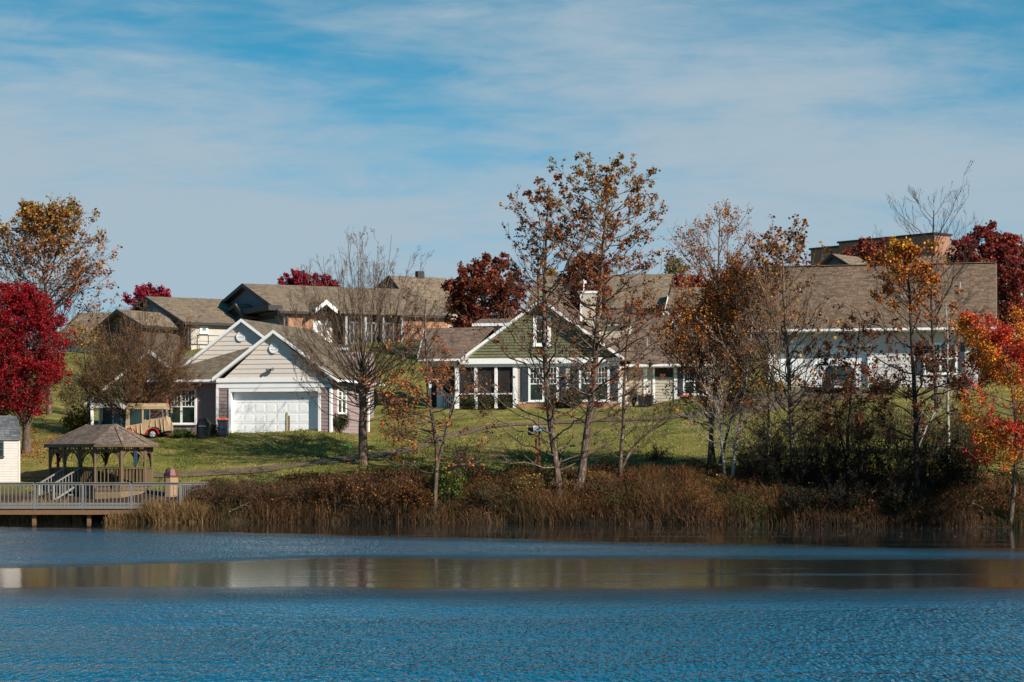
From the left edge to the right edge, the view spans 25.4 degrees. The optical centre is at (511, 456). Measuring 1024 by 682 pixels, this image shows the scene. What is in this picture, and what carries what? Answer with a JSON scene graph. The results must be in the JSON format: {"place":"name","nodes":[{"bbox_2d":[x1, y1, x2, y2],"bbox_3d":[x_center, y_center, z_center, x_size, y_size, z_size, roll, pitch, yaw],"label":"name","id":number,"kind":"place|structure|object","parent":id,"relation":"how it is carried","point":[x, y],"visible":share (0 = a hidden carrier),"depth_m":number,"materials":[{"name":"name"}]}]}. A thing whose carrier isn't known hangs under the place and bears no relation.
{"place":"outdoors","nodes":[
{"label":"outdoors","id":0,"kind":"place"},
{"bbox_2d":[20,413,707,477],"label":"path","id":1,"kind":"structure","parent":0,"point":[198,472],"depth_m":112.95,"materials":[{"name":"grey concrete"}]},
{"bbox_2d":[0,521,1023,681],"bbox_3d":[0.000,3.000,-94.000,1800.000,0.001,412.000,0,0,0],"label":"water","id":2,"kind":"structure","parent":0,"point":[287,602],"depth_m":46.84,"materials":[{"name":"blue liquid"}]},
{"bbox_2d":[0,340,1023,526],"bbox_3d":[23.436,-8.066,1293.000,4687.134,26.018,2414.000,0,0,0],"label":"ground","id":3,"kind":"structure","parent":0,"point":[59,410],"depth_m":119.17,"materials":[{"name":"green plant"}]},
{"bbox_2d":[0,416,20,481],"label":"shed","id":4,"kind":"structure","parent":3,"relation":"on","point":[10,434],"depth_m":111.38,"materials":[{"name":"beige"}]},
{"bbox_2d":[0,292,32,409],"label":"crimson maple","id":5,"kind":"object","parent":3,"relation":"on","point":[6,319],"visible":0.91,"depth_m":115.69,"materials":[{"name":"red plant"}]},
{"bbox_2d":[0,496,71,521],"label":"weeds","id":6,"kind":"object","parent":3,"relation":"on","point":[47,518],"visible":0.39,"depth_m":105.46,"materials":[{"name":"brown plant"}]},
{"bbox_2d":[0,280,81,453],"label":"crimson maple","id":7,"kind":"object","parent":3,"relation":"on","point":[43,364],"visible":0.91,"depth_m":117.08,"materials":[{"name":"red plant"}]},
{"bbox_2d":[20,426,87,474],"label":"crimson litter","id":8,"kind":"object","parent":3,"relation":"on","point":[39,440],"visible":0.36,"depth_m":118.60,"materials":[{"name":"red plant"}]},
{"bbox_2d":[0,192,122,414],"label":"gold topped sycamore","id":9,"kind":"object","parent":3,"relation":"on","point":[31,213],"visible":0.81,"depth_m":131.36,"materials":[{"name":"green plant"}]},
{"bbox_2d":[58,403,91,431],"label":"shrub","id":10,"kind":"object","parent":3,"relation":"on","point":[77,420],"visible":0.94,"depth_m":122.89,"materials":[{"name":"green plant"}]},
{"bbox_2d":[52,360,103,414],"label":"bronze shrub","id":11,"kind":"object","parent":3,"relation":"on","point":[60,395],"visible":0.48,"depth_m":132.71,"materials":[{"name":"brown plant"}]},
{"bbox_2d":[60,312,111,351],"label":"hill house","id":12,"kind":"structure","parent":3,"relation":"on","point":[83,317],"depth_m":179.14,"materials":[{"name":"brown paint"}]},
{"bbox_2d":[61,318,121,423],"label":"bronze sapling","id":13,"kind":"object","parent":3,"relation":"on","point":[85,345],"visible":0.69,"depth_m":124.93,"materials":[{"name":"brown plant"}]},
{"bbox_2d":[38,424,158,499],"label":"gazebo","id":14,"kind":"object","parent":3,"relation":"on","point":[94,437],"visible":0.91,"depth_m":108.55,"materials":[{"name":"brown wood"}]},
{"bbox_2d":[0,482,208,521],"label":"boardwalk","id":15,"kind":"structure","parent":3,"relation":"on","point":[35,509],"depth_m":104.01,"materials":[{"name":"grey wood"}]},
{"bbox_2d":[69,299,204,424],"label":"brown crabapple","id":16,"kind":"object","parent":3,"relation":"on","point":[135,375],"visible":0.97,"depth_m":121.15,"materials":[{"name":"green plant"}]},
{"bbox_2d":[89,309,184,355],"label":"hill house","id":17,"kind":"structure","parent":3,"relation":"on","point":[114,316],"depth_m":171.74,"materials":[{"name":"brown paint"}]},
{"bbox_2d":[84,350,195,427],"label":"sage cottage","id":18,"kind":"structure","parent":3,"relation":"on","point":[104,418],"depth_m":128.42,"materials":[{"name":"green"}]},
{"bbox_2d":[70,495,211,522],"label":"tall reeds","id":19,"kind":"object","parent":3,"relation":"on","point":[159,512],"visible":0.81,"depth_m":103.69,"materials":[{"name":"brown plant"}]},
{"bbox_2d":[121,282,170,308],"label":"skyline maple","id":20,"kind":"object","parent":3,"relation":"on","point":[140,292],"visible":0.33,"depth_m":194.37,"materials":[{"name":"red plant"}]},
{"bbox_2d":[125,399,172,438],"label":"golf cart","id":21,"kind":"object","parent":3,"relation":"on","point":[139,421],"visible":0.77,"depth_m":120.07,"materials":[{"name":"beige fabric"}]},
{"bbox_2d":[164,468,178,496],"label":"litter bin","id":22,"kind":"object","parent":3,"relation":"on","point":[171,474],"visible":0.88,"depth_m":107.14,"materials":[{"name":"brown wood"}]},
{"bbox_2d":[131,296,250,349],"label":"hill house","id":23,"kind":"structure","parent":3,"relation":"on","point":[216,319],"depth_m":176.64,"materials":[{"name":"brown paint"}]},
{"bbox_2d":[174,482,215,505],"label":"shore shrub","id":24,"kind":"object","parent":3,"relation":"on","point":[206,498],"visible":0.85,"depth_m":104.43,"materials":[{"name":"brown plant"}]},
{"bbox_2d":[196,418,210,437],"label":"covered grill","id":25,"kind":"object","parent":3,"relation":"on","point":[203,427],"visible":1,"depth_m":118.92,"materials":[{"name":"black fabric"}]},
{"bbox_2d":[203,474,242,509],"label":"shore shrub","id":26,"kind":"object","parent":3,"relation":"on","point":[228,491],"visible":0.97,"depth_m":104.58,"materials":[{"name":"brown plant"}]},
{"bbox_2d":[217,418,228,435],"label":"wheeled bin","id":27,"kind":"object","parent":3,"relation":"on","point":[222,426],"visible":1,"depth_m":119.10,"materials":[{"name":"blue plastic"}]},
{"bbox_2d":[231,469,268,511],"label":"shore shrub","id":28,"kind":"object","parent":3,"relation":"on","point":[244,493],"visible":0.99,"depth_m":104.84,"materials":[{"name":"brown plant"}]},
{"bbox_2d":[143,319,384,433],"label":"garage house","id":29,"kind":"structure","parent":3,"relation":"on","point":[245,366],"depth_m":121.62,"materials":[{"name":"beige paint"}]},
{"bbox_2d":[166,388,196,424],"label":"window","id":30,"kind":"structure","parent":29,"relation":"in","point":[189,417],"depth_m":122.91,"materials":[{"name":"white paint"}]},
{"bbox_2d":[233,391,317,432],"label":"garage door","id":31,"kind":"structure","parent":29,"relation":"in","point":[254,412],"depth_m":121.30,"materials":[{"name":"white paint"}]},
{"bbox_2d":[337,386,346,414],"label":"window","id":32,"kind":"structure","parent":29,"relation":"in","point":[340,394],"depth_m":121.66,"materials":[{"name":"white paint"}]},
{"bbox_2d":[257,474,299,504],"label":"shore shrub","id":33,"kind":"object","parent":3,"relation":"on","point":[269,491],"visible":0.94,"depth_m":104.66,"materials":[{"name":"brown plant"}]},
{"bbox_2d":[277,268,312,285],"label":"skyline maple","id":34,"kind":"object","parent":3,"relation":"on","point":[295,278],"visible":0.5,"depth_m":204.32,"materials":[{"name":"red plant"}]},
{"bbox_2d":[280,474,326,508],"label":"shore shrub","id":35,"kind":"object","parent":3,"relation":"on","point":[307,494],"visible":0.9,"depth_m":104.72,"materials":[{"name":"brown plant"}]},
{"bbox_2d":[305,272,340,286],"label":"skyline maple","id":36,"kind":"object","parent":3,"relation":"on","point":[322,282],"visible":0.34,"depth_m":204.46,"materials":[{"name":"red plant"}]},
{"bbox_2d":[307,462,362,513],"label":"shore shrub","id":37,"kind":"object","parent":3,"relation":"on","point":[333,492],"visible":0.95,"depth_m":104.39,"materials":[{"name":"brown plant"}]},
{"bbox_2d":[222,283,453,343],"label":"brick house","id":38,"kind":"structure","parent":3,"relation":"on","point":[260,302],"depth_m":175.67,"materials":[{"name":"brown paint"}]},
{"bbox_2d":[332,411,351,433],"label":"shrub","id":39,"kind":"object","parent":3,"relation":"on","point":[339,424],"visible":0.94,"depth_m":120.75,"materials":[{"name":"green plant"}]},
{"bbox_2d":[276,226,453,464],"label":"bare tree","id":40,"kind":"object","parent":3,"relation":"on","point":[362,400],"visible":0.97,"depth_m":111.67,"materials":[{"name":"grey plant"}]},
{"bbox_2d":[341,457,390,513],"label":"shore shrub","id":41,"kind":"object","parent":3,"relation":"on","point":[364,484],"visible":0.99,"depth_m":104.33,"materials":[{"name":"brown plant"}]},
{"bbox_2d":[369,467,417,509],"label":"shore shrub","id":42,"kind":"object","parent":3,"relation":"on","point":[398,494],"visible":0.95,"depth_m":104.23,"materials":[{"name":"brown plant"}]},
{"bbox_2d":[375,271,457,327],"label":"tan house","id":43,"kind":"structure","parent":3,"relation":"on","point":[433,286],"depth_m":185.93,"materials":[{"name":"brown paint"}]},
{"bbox_2d":[403,477,433,510],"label":"shore shrub","id":44,"kind":"object","parent":3,"relation":"on","point":[420,491],"visible":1,"depth_m":104.00,"materials":[{"name":"brown plant"}]},
{"bbox_2d":[358,288,507,513],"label":"orange sapling","id":45,"kind":"object","parent":3,"relation":"on","point":[402,411],"visible":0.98,"depth_m":103.87,"materials":[{"name":"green plant"}]},
{"bbox_2d":[425,447,468,505],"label":"green shrub","id":46,"kind":"object","parent":3,"relation":"on","point":[443,479],"visible":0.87,"depth_m":104.58,"materials":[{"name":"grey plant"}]},
{"bbox_2d":[443,436,485,480],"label":"green shrub","id":47,"kind":"object","parent":3,"relation":"on","point":[464,461],"visible":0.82,"depth_m":106.41,"materials":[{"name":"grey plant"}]},
{"bbox_2d":[459,393,478,409],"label":"shrub","id":48,"kind":"object","parent":3,"relation":"on","point":[471,403],"visible":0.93,"depth_m":136.12,"materials":[{"name":"green plant"}]},
{"bbox_2d":[440,251,532,327],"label":"dark red tree","id":49,"kind":"object","parent":3,"relation":"on","point":[484,285],"visible":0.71,"depth_m":163.85,"materials":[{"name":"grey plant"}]},
{"bbox_2d":[471,478,510,507],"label":"shore shrub","id":50,"kind":"object","parent":3,"relation":"on","point":[490,495],"visible":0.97,"depth_m":103.73,"materials":[{"name":"brown plant"}]},
{"bbox_2d":[509,472,544,494],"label":"yellow shrub","id":51,"kind":"object","parent":3,"relation":"on","point":[523,482],"visible":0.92,"depth_m":103.97,"materials":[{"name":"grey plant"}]},
{"bbox_2d":[528,426,546,464],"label":"trail sign","id":52,"kind":"object","parent":3,"relation":"on","point":[534,428],"visible":0.69,"depth_m":109.42,"materials":[{"name":"brown wood"}]},
{"bbox_2d":[456,173,642,495],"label":"thin sycamore","id":53,"kind":"object","parent":3,"relation":"on","point":[554,454],"visible":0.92,"depth_m":104.29,"materials":[{"name":"brown plant"}]},
{"bbox_2d":[557,388,585,407],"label":"shrub","id":54,"kind":"object","parent":3,"relation":"on","point":[578,399],"visible":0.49,"depth_m":135.65,"materials":[{"name":"green plant"}]},
{"bbox_2d":[418,279,728,408],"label":"green house","id":55,"kind":"structure","parent":3,"relation":"on","point":[489,357],"depth_m":137.70,"materials":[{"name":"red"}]},
{"bbox_2d":[533,315,550,346],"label":"window","id":56,"kind":"structure","parent":55,"relation":"in","point":[538,343],"depth_m":136.95,"materials":[{"name":"white paint"}]},
{"bbox_2d":[528,366,557,401],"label":"window","id":57,"kind":"structure","parent":55,"relation":"in","point":[532,386],"depth_m":137.02,"materials":[{"name":"white glass"}]},
{"bbox_2d":[579,366,609,401],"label":"window","id":58,"kind":"structure","parent":55,"relation":"in","point":[581,386],"depth_m":136.22,"materials":[{"name":"white paint"}]},
{"bbox_2d":[555,251,613,330],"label":"dark red tree","id":59,"kind":"object","parent":3,"relation":"on","point":[574,301],"visible":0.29,"depth_m":164.32,"materials":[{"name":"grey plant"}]},
{"bbox_2d":[168,492,1023,527],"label":"waterside sedge","id":60,"kind":"object","parent":3,"relation":"on","point":[823,519],"visible":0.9,"depth_m":101.70,"materials":[{"name":"brown plant"}]},
{"bbox_2d":[168,461,1023,525],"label":"dry grass","id":61,"kind":"structure","parent":3,"relation":"on","point":[949,500],"depth_m":102.74,"materials":[{"name":"brown plant"}]},
{"bbox_2d":[499,151,700,489],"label":"tall sycamore","id":62,"kind":"object","parent":3,"relation":"on","point":[607,223],"visible":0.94,"depth_m":104.44,"materials":[{"name":"brown plant"}]},
{"bbox_2d":[525,274,674,322],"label":"hill house","id":63,"kind":"structure","parent":3,"relation":"on","point":[663,283],"depth_m":184.07,"materials":[{"name":"brown paint"}]},
{"bbox_2d":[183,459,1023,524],"bbox_3d":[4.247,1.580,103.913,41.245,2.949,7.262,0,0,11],"label":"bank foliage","id":64,"kind":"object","parent":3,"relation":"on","point":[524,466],"visible":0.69,"depth_m":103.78,"materials":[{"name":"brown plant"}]},
{"bbox_2d":[206,388,1012,488],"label":"fallen leaves","id":65,"kind":"object","parent":3,"relation":"on","point":[545,433],"visible":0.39,"depth_m":117.69,"materials":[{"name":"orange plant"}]},
{"bbox_2d":[584,282,680,476],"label":"pale sapling","id":66,"kind":"object","parent":3,"relation":"on","point":[621,465],"visible":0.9,"depth_m":105.05,"materials":[{"name":"brown plant"}]},
{"bbox_2d":[664,255,689,285],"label":"green tree","id":67,"kind":"object","parent":3,"relation":"on","point":[670,267],"visible":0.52,"depth_m":199.77,"materials":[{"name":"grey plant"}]},
{"bbox_2d":[665,287,742,342],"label":"hill house","id":68,"kind":"structure","parent":3,"relation":"on","point":[670,298],"depth_m":178.75,"materials":[{"name":"brown paint"}]},
{"bbox_2d":[639,199,802,467],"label":"orange birch","id":69,"kind":"object","parent":3,"relation":"on","point":[690,318],"visible":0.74,"depth_m":105.88,"materials":[{"name":"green plant"}]},
{"bbox_2d":[675,272,784,479],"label":"white stemmed birch","id":70,"kind":"object","parent":3,"relation":"on","point":[738,426],"visible":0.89,"depth_m":104.01,"materials":[{"name":"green plant"}]},
{"bbox_2d":[696,266,766,391],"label":"rusty tree","id":71,"kind":"object","parent":3,"relation":"on","point":[725,303],"visible":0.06,"depth_m":145.23,"materials":[{"name":"brown plant"}]},
{"bbox_2d":[726,427,788,481],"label":"dark thicket","id":72,"kind":"object","parent":3,"relation":"on","point":[750,460],"visible":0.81,"depth_m":103.44,"materials":[{"name":"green plant"}]},
{"bbox_2d":[710,265,817,467],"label":"slender tree","id":73,"kind":"object","parent":3,"relation":"on","point":[768,440],"visible":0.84,"depth_m":103.75,"materials":[{"name":"beige plant"}]},
{"bbox_2d":[747,404,799,459],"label":"sparse shrub","id":74,"kind":"object","parent":3,"relation":"on","point":[780,435],"visible":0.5,"depth_m":107.11,"materials":[{"name":"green plant"}]},
{"bbox_2d":[716,213,863,479],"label":"upright tree","id":75,"kind":"object","parent":3,"relation":"on","point":[774,247],"visible":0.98,"depth_m":103.18,"materials":[{"name":"beige plant"}]},
{"bbox_2d":[755,434,826,490],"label":"dark thicket","id":76,"kind":"object","parent":3,"relation":"on","point":[792,475],"visible":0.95,"depth_m":102.11,"materials":[{"name":"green plant"}]},
{"bbox_2d":[778,480,825,517],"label":"dark thicket","id":77,"kind":"object","parent":3,"relation":"on","point":[793,496],"visible":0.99,"depth_m":99.89,"materials":[{"name":"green plant"}]},
{"bbox_2d":[776,390,846,455],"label":"sparse shrub","id":78,"kind":"object","parent":3,"relation":"on","point":[810,430],"visible":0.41,"depth_m":107.00,"materials":[{"name":"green plant"}]},
{"bbox_2d":[782,420,855,493],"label":"dark thicket","id":79,"kind":"object","parent":3,"relation":"on","point":[828,468],"visible":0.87,"depth_m":101.69,"materials":[{"name":"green plant"}]},
{"bbox_2d":[794,308,897,476],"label":"understory tree","id":80,"kind":"object","parent":3,"relation":"on","point":[851,377],"visible":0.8,"depth_m":102.59,"materials":[{"name":"brown plant"}]},
{"bbox_2d":[810,371,881,453],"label":"sparse shrub","id":81,"kind":"object","parent":3,"relation":"on","point":[836,398],"visible":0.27,"depth_m":108.63,"materials":[{"name":"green plant"}]},
{"bbox_2d":[821,253,870,264],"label":"hill house","id":82,"kind":"structure","parent":3,"relation":"on","point":[834,259],"depth_m":200.43,"materials":[{"name":"grey paint"}]},
{"bbox_2d":[821,468,871,513],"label":"dark thicket","id":83,"kind":"object","parent":3,"relation":"on","point":[843,494],"visible":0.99,"depth_m":99.41,"materials":[{"name":"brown plant"}]},
{"bbox_2d":[819,414,895,496],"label":"dark thicket","id":84,"kind":"object","parent":3,"relation":"on","point":[856,464],"visible":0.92,"depth_m":100.69,"materials":[{"name":"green plant"}]},
{"bbox_2d":[838,236,892,263],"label":"dark red tree","id":85,"kind":"object","parent":3,"relation":"on","point":[865,244],"visible":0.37,"depth_m":203.93,"materials":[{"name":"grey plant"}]},
{"bbox_2d":[839,392,904,453],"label":"sparse shrub","id":86,"kind":"object","parent":3,"relation":"on","point":[876,422],"visible":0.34,"depth_m":108.06,"materials":[{"name":"green plant"}]},
{"bbox_2d":[747,262,998,388],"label":"long house","id":87,"kind":"structure","parent":3,"relation":"on","point":[849,284],"depth_m":137.94,"materials":[{"name":"brown"}]},
{"bbox_2d":[777,348,867,386],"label":"garage door","id":88,"kind":"structure","parent":87,"relation":"in","point":[863,357],"depth_m":137.96,"materials":[{"name":"white paint"}]},
{"bbox_2d":[923,342,956,374],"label":"window","id":89,"kind":"structure","parent":87,"relation":"in","point":[937,345],"depth_m":136.05,"materials":[{"name":"white glass"}]},
{"bbox_2d":[809,232,957,264],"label":"brick block","id":90,"kind":"structure","parent":3,"relation":"on","point":[816,254],"depth_m":228.07,"materials":[{"name":"brown brick"}]},
{"bbox_2d":[862,421,938,494],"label":"dark thicket","id":91,"kind":"object","parent":3,"relation":"on","point":[898,469],"visible":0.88,"depth_m":100.07,"materials":[{"name":"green plant"}]},
{"bbox_2d":[877,476,934,517],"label":"dark thicket","id":92,"kind":"object","parent":3,"relation":"on","point":[895,499],"visible":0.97,"depth_m":98.64,"materials":[{"name":"green plant"}]},
{"bbox_2d":[869,383,944,456],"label":"sparse shrub","id":93,"kind":"object","parent":3,"relation":"on","point":[897,423],"visible":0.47,"depth_m":107.22,"materials":[{"name":"green plant"}]},
{"bbox_2d":[831,236,996,487],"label":"scarlet oak","id":94,"kind":"object","parent":3,"relation":"on","point":[907,252],"visible":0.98,"depth_m":99.67,"materials":[{"name":"orange plant"}]},
{"bbox_2d":[865,161,992,411],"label":"bare tall tree","id":95,"kind":"object","parent":3,"relation":"on","point":[933,334],"visible":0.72,"depth_m":124.82,"materials":[{"name":"brown plant"}]},
{"bbox_2d":[895,432,963,496],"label":"dark thicket","id":96,"kind":"object","parent":3,"relation":"on","point":[933,471],"visible":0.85,"depth_m":100.35,"materials":[{"name":"green plant"}]},
{"bbox_2d":[895,405,966,459],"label":"sparse shrub","id":97,"kind":"object","parent":3,"relation":"on","point":[934,440],"visible":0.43,"depth_m":106.32,"materials":[{"name":"green plant"}]},
{"bbox_2d":[902,284,971,462],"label":"white trunk tree","id":98,"kind":"object","parent":3,"relation":"on","point":[951,306],"visible":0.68,"depth_m":103.99,"materials":[{"name":"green plant"}]},
{"bbox_2d":[930,425,992,493],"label":"dark thicket","id":99,"kind":"object","parent":3,"relation":"on","point":[968,473],"visible":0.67,"depth_m":100.39,"materials":[{"name":"green plant"}]},
{"bbox_2d":[935,392,1002,456],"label":"sparse shrub","id":100,"kind":"object","parent":3,"relation":"on","point":[961,423],"visible":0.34,"depth_m":105.79,"materials":[{"name":"green plant"}]},
{"bbox_2d":[945,220,1023,368],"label":"deep red maple","id":101,"kind":"object","parent":3,"relation":"on","point":[995,241],"visible":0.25,"depth_m":150.97,"materials":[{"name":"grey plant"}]},
{"bbox_2d":[947,304,1023,524],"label":"orange maple","id":102,"kind":"object","parent":3,"relation":"on","point":[987,348],"visible":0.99,"depth_m":96.48,"materials":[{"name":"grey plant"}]},
{"bbox_2d":[980,233,1023,353],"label":"deep red maple","id":103,"kind":"object","parent":3,"relation":"on","point":[1014,290],"visible":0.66,"depth_m":148.20,"materials":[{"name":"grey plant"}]},
{"bbox_2d":[0,0,1023,348],"label":"sky","id":104,"kind":"structure","parent":0,"point":[223,145],"materials":[{"name":"blue"}]},
{"bbox_2d":[698,388,886,411],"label":"driveway","id":105,"kind":"structure","parent":0,"point":[785,402],"depth_m":131.58,"materials":[{"name":"grey concrete"}]},
{"bbox_2d":[819,365,859,391],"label":"parked car","id":106,"kind":"object","parent":105,"relation":"on","point":[842,372],"visible":0.3,"depth_m":133.68,"materials":[{"name":"paint"}]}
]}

